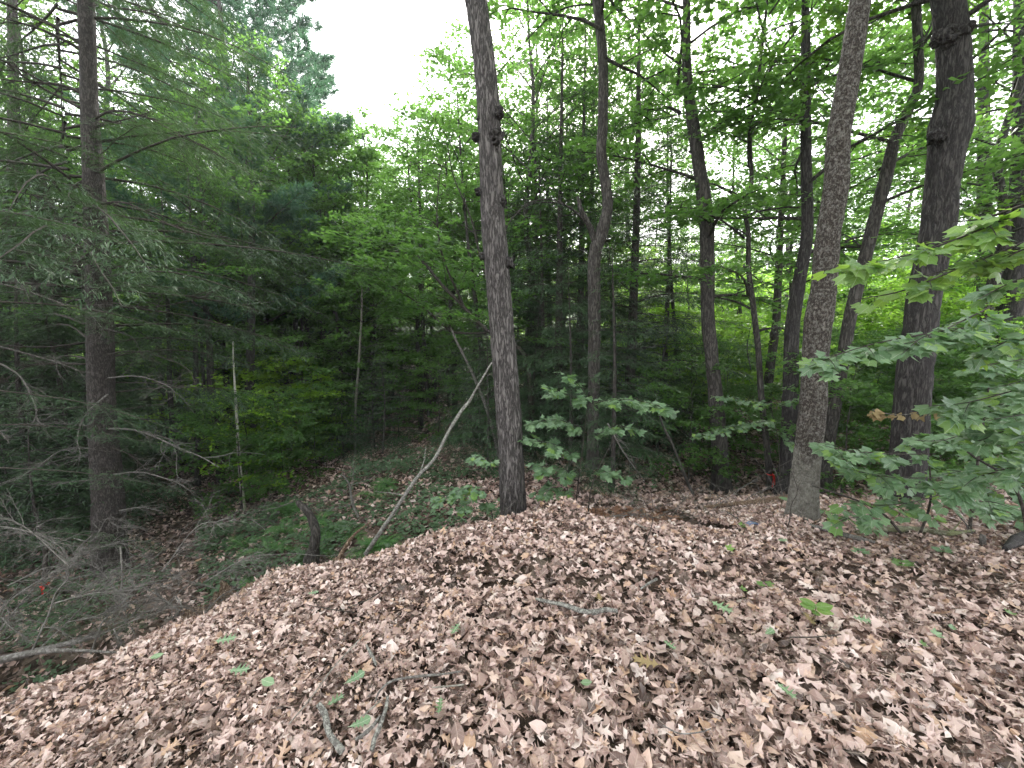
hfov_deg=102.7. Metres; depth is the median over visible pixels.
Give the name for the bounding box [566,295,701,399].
understory maple
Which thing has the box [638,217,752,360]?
maple tree
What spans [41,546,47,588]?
black stub
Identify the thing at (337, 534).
fern
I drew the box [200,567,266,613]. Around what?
dead branch
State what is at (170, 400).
hemlock tree
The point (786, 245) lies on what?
tall tree
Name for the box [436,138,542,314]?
tall tree
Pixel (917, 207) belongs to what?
oak tree
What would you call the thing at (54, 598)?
dead branch
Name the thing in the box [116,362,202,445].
understory maple
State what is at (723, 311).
understory maple
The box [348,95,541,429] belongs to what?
maple tree
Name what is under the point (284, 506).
fern
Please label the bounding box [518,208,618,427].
hemlock tree
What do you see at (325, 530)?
fern
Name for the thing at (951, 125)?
oak tree
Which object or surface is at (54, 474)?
young hemlock
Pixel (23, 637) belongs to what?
dead branch
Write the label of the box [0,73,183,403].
maple tree
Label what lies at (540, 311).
hemlock tree
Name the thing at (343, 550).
rotten stick
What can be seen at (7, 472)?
hemlock tree
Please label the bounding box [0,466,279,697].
ground cover
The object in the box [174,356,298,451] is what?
understory maple
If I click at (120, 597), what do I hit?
dead branch
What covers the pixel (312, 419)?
understory maple
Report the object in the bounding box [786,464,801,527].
vine
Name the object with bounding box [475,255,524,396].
hemlock tree
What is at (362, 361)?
hemlock tree
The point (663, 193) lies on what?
maple tree
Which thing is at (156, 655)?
green leaf
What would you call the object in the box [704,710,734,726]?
stick
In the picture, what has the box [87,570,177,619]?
dead branch
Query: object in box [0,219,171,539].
hemlock tree
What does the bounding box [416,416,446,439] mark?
fallen log
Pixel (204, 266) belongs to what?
maple tree
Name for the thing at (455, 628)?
green leaf
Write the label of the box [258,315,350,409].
hemlock tree
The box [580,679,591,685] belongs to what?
green leaf
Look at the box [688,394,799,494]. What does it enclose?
beech sapling
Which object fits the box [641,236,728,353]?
understory maple
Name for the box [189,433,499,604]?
ground cover
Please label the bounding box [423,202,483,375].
hemlock tree
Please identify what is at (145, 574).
dead branch
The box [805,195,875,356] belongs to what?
hemlock tree
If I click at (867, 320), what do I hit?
understory maple
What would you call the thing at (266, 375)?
understory maple
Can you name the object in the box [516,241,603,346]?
understory maple
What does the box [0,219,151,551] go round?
hemlock tree
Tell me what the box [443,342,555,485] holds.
young hemlock
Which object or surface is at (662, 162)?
maple tree
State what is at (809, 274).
understory maple
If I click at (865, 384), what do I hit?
understory maple
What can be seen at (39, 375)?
hemlock tree
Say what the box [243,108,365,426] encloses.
maple tree
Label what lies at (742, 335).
understory maple
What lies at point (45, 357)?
dead branch
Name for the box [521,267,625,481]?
hemlock tree
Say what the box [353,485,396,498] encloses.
fern
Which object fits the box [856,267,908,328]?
understory maple
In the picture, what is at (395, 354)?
hemlock tree
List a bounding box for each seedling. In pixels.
[756,581,774,586]
[799,598,833,628]
[851,547,869,553]
[891,558,914,572]
[931,545,953,555]
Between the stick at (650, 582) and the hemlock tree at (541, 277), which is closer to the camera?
the stick at (650, 582)
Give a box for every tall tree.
[0,0,135,445]
[0,0,219,438]
[1,104,156,284]
[26,97,131,296]
[57,86,208,374]
[79,38,264,379]
[325,149,411,287]
[352,143,414,302]
[370,140,467,294]
[403,139,484,330]
[434,0,630,258]
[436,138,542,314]
[555,0,710,345]
[556,172,650,300]
[586,186,650,262]
[629,134,714,261]
[653,177,755,334]
[715,69,889,377]
[715,212,761,312]
[767,138,914,297]
[840,71,1004,331]
[846,186,919,281]
[958,46,1011,222]
[958,159,1008,246]
[973,134,1023,178]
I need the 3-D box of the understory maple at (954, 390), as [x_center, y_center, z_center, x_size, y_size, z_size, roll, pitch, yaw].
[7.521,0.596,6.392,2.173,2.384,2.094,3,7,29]
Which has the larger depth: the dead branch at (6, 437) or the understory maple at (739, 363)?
the understory maple at (739, 363)
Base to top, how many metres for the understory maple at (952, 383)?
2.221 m
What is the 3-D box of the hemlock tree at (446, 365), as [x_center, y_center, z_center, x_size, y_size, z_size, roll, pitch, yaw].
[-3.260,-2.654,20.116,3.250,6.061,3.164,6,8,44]
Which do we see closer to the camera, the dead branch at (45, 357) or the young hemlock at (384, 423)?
the dead branch at (45, 357)
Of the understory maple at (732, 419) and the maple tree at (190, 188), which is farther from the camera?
the maple tree at (190, 188)
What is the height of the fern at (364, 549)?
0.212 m
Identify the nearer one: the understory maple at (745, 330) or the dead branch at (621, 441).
the dead branch at (621, 441)
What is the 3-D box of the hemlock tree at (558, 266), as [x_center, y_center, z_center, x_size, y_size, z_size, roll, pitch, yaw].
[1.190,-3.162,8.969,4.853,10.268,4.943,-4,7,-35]
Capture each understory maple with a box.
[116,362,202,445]
[132,336,276,465]
[149,390,307,525]
[169,386,308,504]
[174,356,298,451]
[177,345,335,461]
[218,389,331,497]
[228,355,360,474]
[257,377,363,477]
[272,387,344,448]
[298,362,376,436]
[305,396,369,462]
[395,350,473,440]
[440,369,494,439]
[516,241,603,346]
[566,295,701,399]
[574,230,698,371]
[600,322,672,399]
[617,264,692,363]
[626,352,759,480]
[636,330,751,446]
[638,266,730,372]
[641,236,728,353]
[648,304,768,408]
[663,270,782,382]
[670,312,783,401]
[670,334,781,446]
[672,313,776,397]
[674,242,753,333]
[678,284,748,359]
[682,341,768,433]
[693,260,769,334]
[697,296,835,411]
[699,385,781,476]
[723,261,836,383]
[725,246,773,334]
[726,289,805,362]
[742,246,877,354]
[748,324,885,451]
[752,338,951,498]
[759,374,889,483]
[768,223,964,385]
[774,291,975,424]
[777,267,890,370]
[828,282,1023,435]
[828,327,975,464]
[834,317,1023,462]
[837,342,1023,469]
[838,218,995,318]
[839,371,1000,483]
[842,315,1023,470]
[853,299,977,408]
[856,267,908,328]
[856,277,1023,393]
[858,263,975,330]
[858,315,1023,440]
[880,305,1023,384]
[888,352,1023,469]
[892,315,1023,461]
[934,345,1023,451]
[944,252,975,318]
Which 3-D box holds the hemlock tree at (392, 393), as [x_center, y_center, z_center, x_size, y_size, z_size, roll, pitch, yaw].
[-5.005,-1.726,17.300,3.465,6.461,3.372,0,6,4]
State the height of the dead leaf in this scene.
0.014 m
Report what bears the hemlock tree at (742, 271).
on the ground at (698, 742)
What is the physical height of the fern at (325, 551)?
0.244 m
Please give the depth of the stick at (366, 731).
1.58 m
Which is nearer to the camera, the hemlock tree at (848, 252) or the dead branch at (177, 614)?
the dead branch at (177, 614)
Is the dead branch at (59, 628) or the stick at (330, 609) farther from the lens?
the dead branch at (59, 628)
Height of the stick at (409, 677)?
0.063 m
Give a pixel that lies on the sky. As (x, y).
(375, 43)
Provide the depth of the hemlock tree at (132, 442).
9.25 m
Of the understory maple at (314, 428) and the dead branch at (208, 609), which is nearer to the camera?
the dead branch at (208, 609)
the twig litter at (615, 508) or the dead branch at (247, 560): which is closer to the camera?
the dead branch at (247, 560)
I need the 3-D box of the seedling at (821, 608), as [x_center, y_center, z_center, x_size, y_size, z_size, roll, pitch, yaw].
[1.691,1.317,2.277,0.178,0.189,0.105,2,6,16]
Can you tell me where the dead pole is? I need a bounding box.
[363,362,491,555]
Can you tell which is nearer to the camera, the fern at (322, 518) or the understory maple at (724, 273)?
the fern at (322, 518)
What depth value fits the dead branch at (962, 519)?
3.54 m
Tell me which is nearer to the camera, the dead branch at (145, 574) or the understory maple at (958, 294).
the dead branch at (145, 574)
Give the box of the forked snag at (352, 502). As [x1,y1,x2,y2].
[319,457,376,517]
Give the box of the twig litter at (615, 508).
[587,504,682,522]
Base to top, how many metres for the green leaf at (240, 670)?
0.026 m
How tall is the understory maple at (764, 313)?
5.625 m
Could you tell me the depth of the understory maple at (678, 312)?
18.14 m
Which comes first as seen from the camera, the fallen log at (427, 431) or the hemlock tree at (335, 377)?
the fallen log at (427, 431)
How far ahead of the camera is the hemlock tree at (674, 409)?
9.40 m
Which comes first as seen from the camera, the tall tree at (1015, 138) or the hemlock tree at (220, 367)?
the tall tree at (1015, 138)
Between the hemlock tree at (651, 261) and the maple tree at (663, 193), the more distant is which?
the hemlock tree at (651, 261)
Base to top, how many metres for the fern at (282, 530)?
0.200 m
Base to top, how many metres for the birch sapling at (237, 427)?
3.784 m
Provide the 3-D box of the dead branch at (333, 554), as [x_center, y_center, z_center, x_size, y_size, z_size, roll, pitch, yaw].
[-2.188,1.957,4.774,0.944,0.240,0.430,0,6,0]
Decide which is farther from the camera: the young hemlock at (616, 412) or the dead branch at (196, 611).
the young hemlock at (616, 412)
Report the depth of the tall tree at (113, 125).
24.77 m
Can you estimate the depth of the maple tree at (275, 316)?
16.82 m
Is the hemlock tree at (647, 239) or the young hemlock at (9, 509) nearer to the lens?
the young hemlock at (9, 509)
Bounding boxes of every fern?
[216,535,267,557]
[237,576,255,590]
[239,536,293,558]
[261,502,309,522]
[263,518,304,538]
[270,500,295,511]
[288,536,339,564]
[298,511,339,534]
[318,520,356,539]
[320,522,366,545]
[346,535,394,559]
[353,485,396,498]
[355,533,407,556]
[368,479,397,491]
[369,477,399,491]
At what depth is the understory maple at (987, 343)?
6.89 m
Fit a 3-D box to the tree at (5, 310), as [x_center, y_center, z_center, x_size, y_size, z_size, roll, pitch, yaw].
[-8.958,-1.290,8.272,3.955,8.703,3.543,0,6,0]
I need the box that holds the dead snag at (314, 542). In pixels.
[295,500,320,564]
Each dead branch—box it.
[0,270,35,315]
[0,283,118,345]
[0,346,97,384]
[0,363,64,443]
[0,430,10,442]
[0,489,75,565]
[0,509,74,561]
[0,525,104,584]
[0,539,100,609]
[0,569,67,630]
[0,597,21,637]
[2,615,37,647]
[7,554,103,587]
[16,544,99,649]
[27,564,134,616]
[40,537,184,646]
[40,615,93,657]
[43,576,138,631]
[45,541,127,605]
[53,571,157,619]
[59,568,193,653]
[62,518,156,578]
[68,576,194,647]
[68,601,130,621]
[74,515,156,542]
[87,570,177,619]
[89,546,146,635]
[94,549,173,587]
[100,558,217,596]
[107,597,209,645]
[112,626,125,648]
[131,564,192,620]
[142,545,282,634]
[162,488,271,571]
[162,596,184,623]
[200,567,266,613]
[204,540,289,585]
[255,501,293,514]
[290,544,367,560]
[600,500,723,523]
[607,423,649,484]
[612,483,649,519]
[957,514,996,536]
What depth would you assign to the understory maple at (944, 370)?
6.88 m
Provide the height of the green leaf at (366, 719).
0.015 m
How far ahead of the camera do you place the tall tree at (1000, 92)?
19.97 m
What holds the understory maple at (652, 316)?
on the ground at (698, 742)
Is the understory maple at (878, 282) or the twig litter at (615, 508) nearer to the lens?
the twig litter at (615, 508)
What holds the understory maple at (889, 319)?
on the ground at (698, 742)
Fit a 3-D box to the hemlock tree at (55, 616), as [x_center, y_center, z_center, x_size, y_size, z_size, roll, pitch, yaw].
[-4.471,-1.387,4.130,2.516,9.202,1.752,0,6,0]
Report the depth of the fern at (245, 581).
5.49 m
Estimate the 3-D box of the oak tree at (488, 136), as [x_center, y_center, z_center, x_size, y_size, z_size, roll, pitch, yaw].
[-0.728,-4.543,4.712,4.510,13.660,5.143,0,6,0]
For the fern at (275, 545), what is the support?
on the ground at (698, 742)
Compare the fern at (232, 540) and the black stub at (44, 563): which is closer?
the black stub at (44, 563)
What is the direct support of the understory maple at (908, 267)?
on the ground at (698, 742)
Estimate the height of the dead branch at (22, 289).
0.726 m
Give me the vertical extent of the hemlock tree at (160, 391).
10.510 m
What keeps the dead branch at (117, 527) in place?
on the ground at (698, 742)
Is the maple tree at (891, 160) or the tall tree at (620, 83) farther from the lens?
the tall tree at (620, 83)
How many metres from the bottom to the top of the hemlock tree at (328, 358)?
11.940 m
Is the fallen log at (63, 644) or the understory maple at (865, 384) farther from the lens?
the understory maple at (865, 384)
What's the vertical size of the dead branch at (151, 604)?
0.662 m
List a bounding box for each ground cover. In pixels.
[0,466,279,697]
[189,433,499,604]
[534,396,884,491]
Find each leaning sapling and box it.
[450,327,497,463]
[655,393,695,496]
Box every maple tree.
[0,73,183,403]
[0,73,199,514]
[0,75,149,504]
[22,59,315,483]
[24,126,275,465]
[104,89,307,422]
[106,122,313,461]
[122,247,267,473]
[146,105,365,451]
[151,236,265,384]
[183,210,303,385]
[206,102,406,430]
[216,196,374,449]
[217,165,389,400]
[225,88,345,382]
[230,169,310,396]
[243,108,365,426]
[264,115,437,428]
[264,127,387,435]
[267,100,460,428]
[283,258,431,453]
[322,128,489,429]
[322,144,437,389]
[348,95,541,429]
[365,85,473,416]
[374,163,484,401]
[402,166,526,407]
[404,40,527,400]
[416,0,667,434]
[421,112,595,366]
[474,76,657,323]
[476,0,695,387]
[506,82,594,400]
[540,0,842,493]
[613,55,732,401]
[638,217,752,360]
[640,0,1023,494]
[653,0,981,433]
[683,89,797,340]
[695,0,1023,494]
[716,124,898,401]
[736,0,973,251]
[836,111,1023,354]
[841,0,1023,359]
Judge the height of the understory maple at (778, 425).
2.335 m
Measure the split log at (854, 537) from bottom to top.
0.076 m
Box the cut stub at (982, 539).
[979,533,986,545]
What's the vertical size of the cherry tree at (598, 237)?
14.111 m
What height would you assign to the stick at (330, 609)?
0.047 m
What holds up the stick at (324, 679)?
on the ground at (698, 742)
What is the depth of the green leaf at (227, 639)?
2.11 m
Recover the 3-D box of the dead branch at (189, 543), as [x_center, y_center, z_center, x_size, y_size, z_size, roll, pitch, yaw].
[-2.398,1.183,3.273,0.885,0.727,0.504,3,7,27]
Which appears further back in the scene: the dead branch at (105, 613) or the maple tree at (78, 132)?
the maple tree at (78, 132)
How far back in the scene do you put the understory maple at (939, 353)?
6.80 m
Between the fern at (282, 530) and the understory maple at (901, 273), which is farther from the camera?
the understory maple at (901, 273)
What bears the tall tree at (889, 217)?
on the ground at (698, 742)
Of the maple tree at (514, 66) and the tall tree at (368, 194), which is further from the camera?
the tall tree at (368, 194)
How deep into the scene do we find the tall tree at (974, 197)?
27.86 m
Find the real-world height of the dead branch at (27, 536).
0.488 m
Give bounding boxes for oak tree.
[176,12,323,418]
[465,0,526,515]
[721,0,1023,499]
[857,2,1011,317]
[868,0,1023,412]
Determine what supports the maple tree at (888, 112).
on the ground at (698, 742)
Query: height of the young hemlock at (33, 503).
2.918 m
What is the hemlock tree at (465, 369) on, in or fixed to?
on the ground at (698, 742)
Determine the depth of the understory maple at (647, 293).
16.07 m
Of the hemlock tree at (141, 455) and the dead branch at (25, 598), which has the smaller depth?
the dead branch at (25, 598)
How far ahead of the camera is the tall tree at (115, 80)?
14.48 m
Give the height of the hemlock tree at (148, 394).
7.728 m
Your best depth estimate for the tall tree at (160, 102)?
17.55 m
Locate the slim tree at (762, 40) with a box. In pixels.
[609,0,854,489]
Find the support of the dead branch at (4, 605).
on the ground at (698, 742)
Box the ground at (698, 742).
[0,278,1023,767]
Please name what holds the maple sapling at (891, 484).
on the ground at (698, 742)
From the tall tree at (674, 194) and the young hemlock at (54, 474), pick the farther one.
the tall tree at (674, 194)
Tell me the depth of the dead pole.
4.40 m
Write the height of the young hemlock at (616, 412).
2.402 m
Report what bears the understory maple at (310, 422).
on the ground at (698, 742)
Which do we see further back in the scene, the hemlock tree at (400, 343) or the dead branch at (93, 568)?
the hemlock tree at (400, 343)
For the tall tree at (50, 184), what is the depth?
18.41 m
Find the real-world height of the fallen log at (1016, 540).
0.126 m
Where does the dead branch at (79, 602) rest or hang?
attached to the hemlock tree at (55, 616)
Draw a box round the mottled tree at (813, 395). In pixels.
[784,0,870,524]
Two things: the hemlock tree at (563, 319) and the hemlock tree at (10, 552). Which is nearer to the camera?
the hemlock tree at (10, 552)
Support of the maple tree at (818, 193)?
on the ground at (698, 742)
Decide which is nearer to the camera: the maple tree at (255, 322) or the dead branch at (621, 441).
the dead branch at (621, 441)
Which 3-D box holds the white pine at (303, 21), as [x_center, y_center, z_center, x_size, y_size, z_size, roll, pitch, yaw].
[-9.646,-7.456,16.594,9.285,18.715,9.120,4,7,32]
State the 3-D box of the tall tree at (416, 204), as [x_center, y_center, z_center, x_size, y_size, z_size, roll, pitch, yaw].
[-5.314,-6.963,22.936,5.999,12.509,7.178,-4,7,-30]
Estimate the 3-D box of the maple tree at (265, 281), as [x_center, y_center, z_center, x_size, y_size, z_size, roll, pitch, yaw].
[-8.235,-3.058,13.678,6.388,11.350,5.871,-6,8,-44]
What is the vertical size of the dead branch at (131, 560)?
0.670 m
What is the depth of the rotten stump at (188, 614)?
4.94 m
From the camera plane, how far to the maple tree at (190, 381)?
11.96 m
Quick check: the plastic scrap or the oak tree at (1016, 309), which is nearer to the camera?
the plastic scrap
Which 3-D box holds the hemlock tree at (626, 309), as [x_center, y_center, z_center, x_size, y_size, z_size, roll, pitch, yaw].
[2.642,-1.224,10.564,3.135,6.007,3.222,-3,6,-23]
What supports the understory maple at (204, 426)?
on the ground at (698, 742)
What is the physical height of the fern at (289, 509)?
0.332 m
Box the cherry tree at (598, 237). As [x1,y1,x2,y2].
[487,0,698,469]
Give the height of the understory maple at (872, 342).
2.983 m
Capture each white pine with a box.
[29,0,379,455]
[133,0,400,410]
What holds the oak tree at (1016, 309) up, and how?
on the ground at (698, 742)
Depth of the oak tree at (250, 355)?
10.79 m
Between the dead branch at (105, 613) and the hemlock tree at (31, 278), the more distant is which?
the hemlock tree at (31, 278)
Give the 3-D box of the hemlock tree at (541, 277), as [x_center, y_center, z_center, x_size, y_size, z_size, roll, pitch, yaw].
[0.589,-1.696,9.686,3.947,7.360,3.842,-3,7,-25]
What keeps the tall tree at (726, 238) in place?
on the ground at (698, 742)
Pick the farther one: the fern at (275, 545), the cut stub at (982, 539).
the fern at (275, 545)
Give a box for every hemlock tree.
[0,0,78,511]
[0,0,197,542]
[0,0,382,577]
[0,31,188,505]
[0,107,178,529]
[0,125,202,656]
[0,162,136,507]
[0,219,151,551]
[0,219,166,522]
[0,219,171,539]
[0,266,137,522]
[0,313,68,538]
[0,333,87,544]
[0,499,44,574]
[10,99,164,450]
[38,314,159,456]
[60,119,241,468]
[75,191,246,454]
[114,285,191,451]
[119,251,236,468]
[123,167,262,486]
[155,201,277,424]
[256,181,383,402]
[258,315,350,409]
[297,318,359,416]
[325,254,406,420]
[325,265,399,400]
[352,259,432,392]
[359,279,430,411]
[371,269,428,374]
[388,271,469,389]
[408,282,479,406]
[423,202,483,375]
[427,285,472,387]
[429,180,573,453]
[443,269,520,409]
[444,0,658,457]
[445,54,619,438]
[450,141,626,454]
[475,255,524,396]
[481,6,673,446]
[482,208,584,417]
[491,293,569,457]
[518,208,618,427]
[519,0,755,483]
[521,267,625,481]
[542,243,685,505]
[563,216,671,437]
[567,237,658,416]
[574,69,706,412]
[615,107,738,421]
[622,316,702,463]
[638,198,679,366]
[696,157,780,367]
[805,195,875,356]
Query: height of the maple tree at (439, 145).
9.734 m
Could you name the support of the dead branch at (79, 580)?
attached to the hemlock tree at (55, 616)
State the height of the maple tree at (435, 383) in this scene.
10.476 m
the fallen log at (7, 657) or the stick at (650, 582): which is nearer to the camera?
the stick at (650, 582)
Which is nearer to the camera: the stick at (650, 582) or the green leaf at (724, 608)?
the green leaf at (724, 608)
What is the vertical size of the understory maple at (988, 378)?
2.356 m
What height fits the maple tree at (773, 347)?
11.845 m
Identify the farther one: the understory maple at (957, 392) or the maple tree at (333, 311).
the maple tree at (333, 311)
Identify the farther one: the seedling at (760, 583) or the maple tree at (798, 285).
the maple tree at (798, 285)
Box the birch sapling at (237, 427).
[157,341,299,511]
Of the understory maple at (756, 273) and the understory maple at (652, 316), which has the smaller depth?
the understory maple at (652, 316)
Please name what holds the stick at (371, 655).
on the ground at (698, 742)
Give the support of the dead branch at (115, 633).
on the ground at (698, 742)
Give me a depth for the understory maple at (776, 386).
9.04 m
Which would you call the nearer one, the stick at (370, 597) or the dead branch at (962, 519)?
the stick at (370, 597)
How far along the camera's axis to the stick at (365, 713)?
1.67 m
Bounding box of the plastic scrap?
[745,521,759,527]
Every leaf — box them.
[150,653,163,658]
[213,631,235,643]
[230,662,249,674]
[261,676,273,685]
[327,691,343,704]
[344,670,364,683]
[349,714,370,727]
[435,698,443,713]
[451,622,460,633]
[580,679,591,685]
[632,652,660,668]
[664,641,676,649]
[712,601,732,613]
[725,544,734,551]
[765,627,774,634]
[778,683,796,698]
[803,612,816,624]
[852,615,871,623]
[930,628,944,637]
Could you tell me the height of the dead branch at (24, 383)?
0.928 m
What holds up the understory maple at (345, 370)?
on the ground at (698, 742)
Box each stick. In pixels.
[289,632,367,724]
[306,604,353,612]
[316,701,344,754]
[336,522,370,559]
[348,581,392,607]
[355,715,380,740]
[362,701,379,716]
[365,644,376,665]
[369,695,388,751]
[374,670,460,702]
[432,684,463,687]
[536,598,617,614]
[640,578,657,588]
[663,725,710,734]
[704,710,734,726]
[789,634,840,637]
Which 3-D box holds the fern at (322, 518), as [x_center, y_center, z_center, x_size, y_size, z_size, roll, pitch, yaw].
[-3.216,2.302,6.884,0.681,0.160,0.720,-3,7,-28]
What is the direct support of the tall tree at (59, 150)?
on the ground at (698, 742)
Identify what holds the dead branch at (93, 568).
on the ground at (698, 742)
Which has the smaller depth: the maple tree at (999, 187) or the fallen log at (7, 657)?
the fallen log at (7, 657)
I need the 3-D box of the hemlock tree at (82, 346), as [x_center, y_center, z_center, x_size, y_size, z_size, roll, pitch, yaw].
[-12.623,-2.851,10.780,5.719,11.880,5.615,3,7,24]
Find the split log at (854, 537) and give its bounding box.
[810,524,874,542]
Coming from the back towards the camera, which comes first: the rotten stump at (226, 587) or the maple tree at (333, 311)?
the maple tree at (333, 311)
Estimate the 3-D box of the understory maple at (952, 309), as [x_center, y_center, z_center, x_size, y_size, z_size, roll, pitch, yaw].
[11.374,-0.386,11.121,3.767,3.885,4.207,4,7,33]
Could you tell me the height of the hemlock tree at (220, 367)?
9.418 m
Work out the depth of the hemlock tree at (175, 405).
13.02 m
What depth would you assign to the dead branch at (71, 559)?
3.38 m
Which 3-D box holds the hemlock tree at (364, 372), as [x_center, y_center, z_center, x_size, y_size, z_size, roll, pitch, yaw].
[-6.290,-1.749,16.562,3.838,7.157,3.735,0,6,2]
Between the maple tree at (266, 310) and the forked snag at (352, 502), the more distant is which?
the maple tree at (266, 310)
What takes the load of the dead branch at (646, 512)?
on the ground at (698, 742)
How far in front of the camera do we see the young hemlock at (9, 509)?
6.66 m
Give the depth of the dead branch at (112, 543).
3.90 m
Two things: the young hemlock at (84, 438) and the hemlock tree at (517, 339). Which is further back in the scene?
the hemlock tree at (517, 339)
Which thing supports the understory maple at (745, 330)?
on the ground at (698, 742)
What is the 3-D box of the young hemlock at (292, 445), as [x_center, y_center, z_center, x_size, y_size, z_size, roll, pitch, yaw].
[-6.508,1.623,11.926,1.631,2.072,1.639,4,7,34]
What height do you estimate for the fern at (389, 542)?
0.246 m
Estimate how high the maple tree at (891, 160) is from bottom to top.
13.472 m
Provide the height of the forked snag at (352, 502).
1.010 m
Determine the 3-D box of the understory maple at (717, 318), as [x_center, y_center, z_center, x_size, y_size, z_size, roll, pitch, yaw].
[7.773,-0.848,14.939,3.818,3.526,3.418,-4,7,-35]
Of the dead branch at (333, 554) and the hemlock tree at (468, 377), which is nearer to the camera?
the dead branch at (333, 554)
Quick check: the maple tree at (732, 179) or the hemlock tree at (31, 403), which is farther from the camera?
the maple tree at (732, 179)
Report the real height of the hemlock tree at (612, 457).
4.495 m
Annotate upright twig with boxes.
[643,492,653,546]
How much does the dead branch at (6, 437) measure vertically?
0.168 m
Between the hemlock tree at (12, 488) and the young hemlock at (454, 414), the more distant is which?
the young hemlock at (454, 414)
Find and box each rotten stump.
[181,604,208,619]
[211,581,236,609]
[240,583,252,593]
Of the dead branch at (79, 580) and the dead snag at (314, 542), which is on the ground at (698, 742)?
the dead snag at (314, 542)
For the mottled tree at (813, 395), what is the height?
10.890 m
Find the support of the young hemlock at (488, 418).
on the ground at (698, 742)
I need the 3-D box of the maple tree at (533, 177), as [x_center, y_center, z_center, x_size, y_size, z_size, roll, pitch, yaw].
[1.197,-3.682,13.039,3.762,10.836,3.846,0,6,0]
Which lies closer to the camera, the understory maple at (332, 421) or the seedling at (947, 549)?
the seedling at (947, 549)
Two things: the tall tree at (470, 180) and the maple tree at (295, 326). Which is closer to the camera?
the maple tree at (295, 326)
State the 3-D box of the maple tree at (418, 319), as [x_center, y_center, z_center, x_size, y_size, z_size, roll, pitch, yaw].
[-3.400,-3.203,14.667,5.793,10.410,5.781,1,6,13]
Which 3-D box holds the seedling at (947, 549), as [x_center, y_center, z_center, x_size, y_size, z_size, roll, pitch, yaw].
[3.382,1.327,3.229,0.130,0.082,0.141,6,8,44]
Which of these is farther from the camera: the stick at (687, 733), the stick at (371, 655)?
the stick at (371, 655)
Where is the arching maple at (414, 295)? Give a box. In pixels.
[304,144,587,458]
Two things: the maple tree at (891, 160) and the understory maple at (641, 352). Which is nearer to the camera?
the maple tree at (891, 160)
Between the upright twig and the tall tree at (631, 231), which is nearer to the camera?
the upright twig
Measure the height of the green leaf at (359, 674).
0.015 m
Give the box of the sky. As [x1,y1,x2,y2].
[0,0,1012,282]
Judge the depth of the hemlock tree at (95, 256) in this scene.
5.95 m
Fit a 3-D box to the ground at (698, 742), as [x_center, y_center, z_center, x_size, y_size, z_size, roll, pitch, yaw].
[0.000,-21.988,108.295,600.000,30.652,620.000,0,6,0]
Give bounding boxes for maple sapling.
[429,454,499,520]
[517,371,679,511]
[797,306,1023,524]
[808,432,1020,536]
[811,204,1023,316]
[909,356,1023,530]
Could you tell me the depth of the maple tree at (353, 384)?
11.72 m
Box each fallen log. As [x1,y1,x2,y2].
[0,635,99,663]
[0,648,115,662]
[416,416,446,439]
[703,495,787,508]
[842,513,974,535]
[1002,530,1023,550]
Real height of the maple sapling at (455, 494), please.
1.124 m
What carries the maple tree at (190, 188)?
on the ground at (698, 742)
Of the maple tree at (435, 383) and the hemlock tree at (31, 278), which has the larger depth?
the maple tree at (435, 383)
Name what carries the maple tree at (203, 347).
on the ground at (698, 742)
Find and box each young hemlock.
[0,381,193,548]
[0,403,149,552]
[0,403,152,584]
[0,419,90,570]
[261,413,315,475]
[328,351,424,462]
[412,326,544,483]
[424,333,535,462]
[437,377,476,440]
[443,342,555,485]
[520,343,586,459]
[523,322,644,466]
[574,370,653,462]
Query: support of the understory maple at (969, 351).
on the ground at (698, 742)
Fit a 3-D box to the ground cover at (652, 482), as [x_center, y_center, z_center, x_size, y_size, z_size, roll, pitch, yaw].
[10.965,0.896,11.700,21.176,1.658,9.069,0,6,0]
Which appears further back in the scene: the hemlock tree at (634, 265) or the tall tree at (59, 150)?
the tall tree at (59, 150)
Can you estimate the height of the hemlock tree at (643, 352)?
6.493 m
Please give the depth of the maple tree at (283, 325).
14.96 m
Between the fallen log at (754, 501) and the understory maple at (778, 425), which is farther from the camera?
the understory maple at (778, 425)
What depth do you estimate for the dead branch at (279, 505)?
7.06 m
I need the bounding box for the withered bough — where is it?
[867,408,939,421]
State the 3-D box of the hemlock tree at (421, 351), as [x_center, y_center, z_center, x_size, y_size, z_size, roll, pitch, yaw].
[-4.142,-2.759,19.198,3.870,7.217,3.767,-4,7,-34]
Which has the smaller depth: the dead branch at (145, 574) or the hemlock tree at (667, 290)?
the dead branch at (145, 574)
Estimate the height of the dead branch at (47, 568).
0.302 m
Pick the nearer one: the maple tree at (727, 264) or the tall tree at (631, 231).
the maple tree at (727, 264)
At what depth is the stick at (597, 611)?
2.40 m

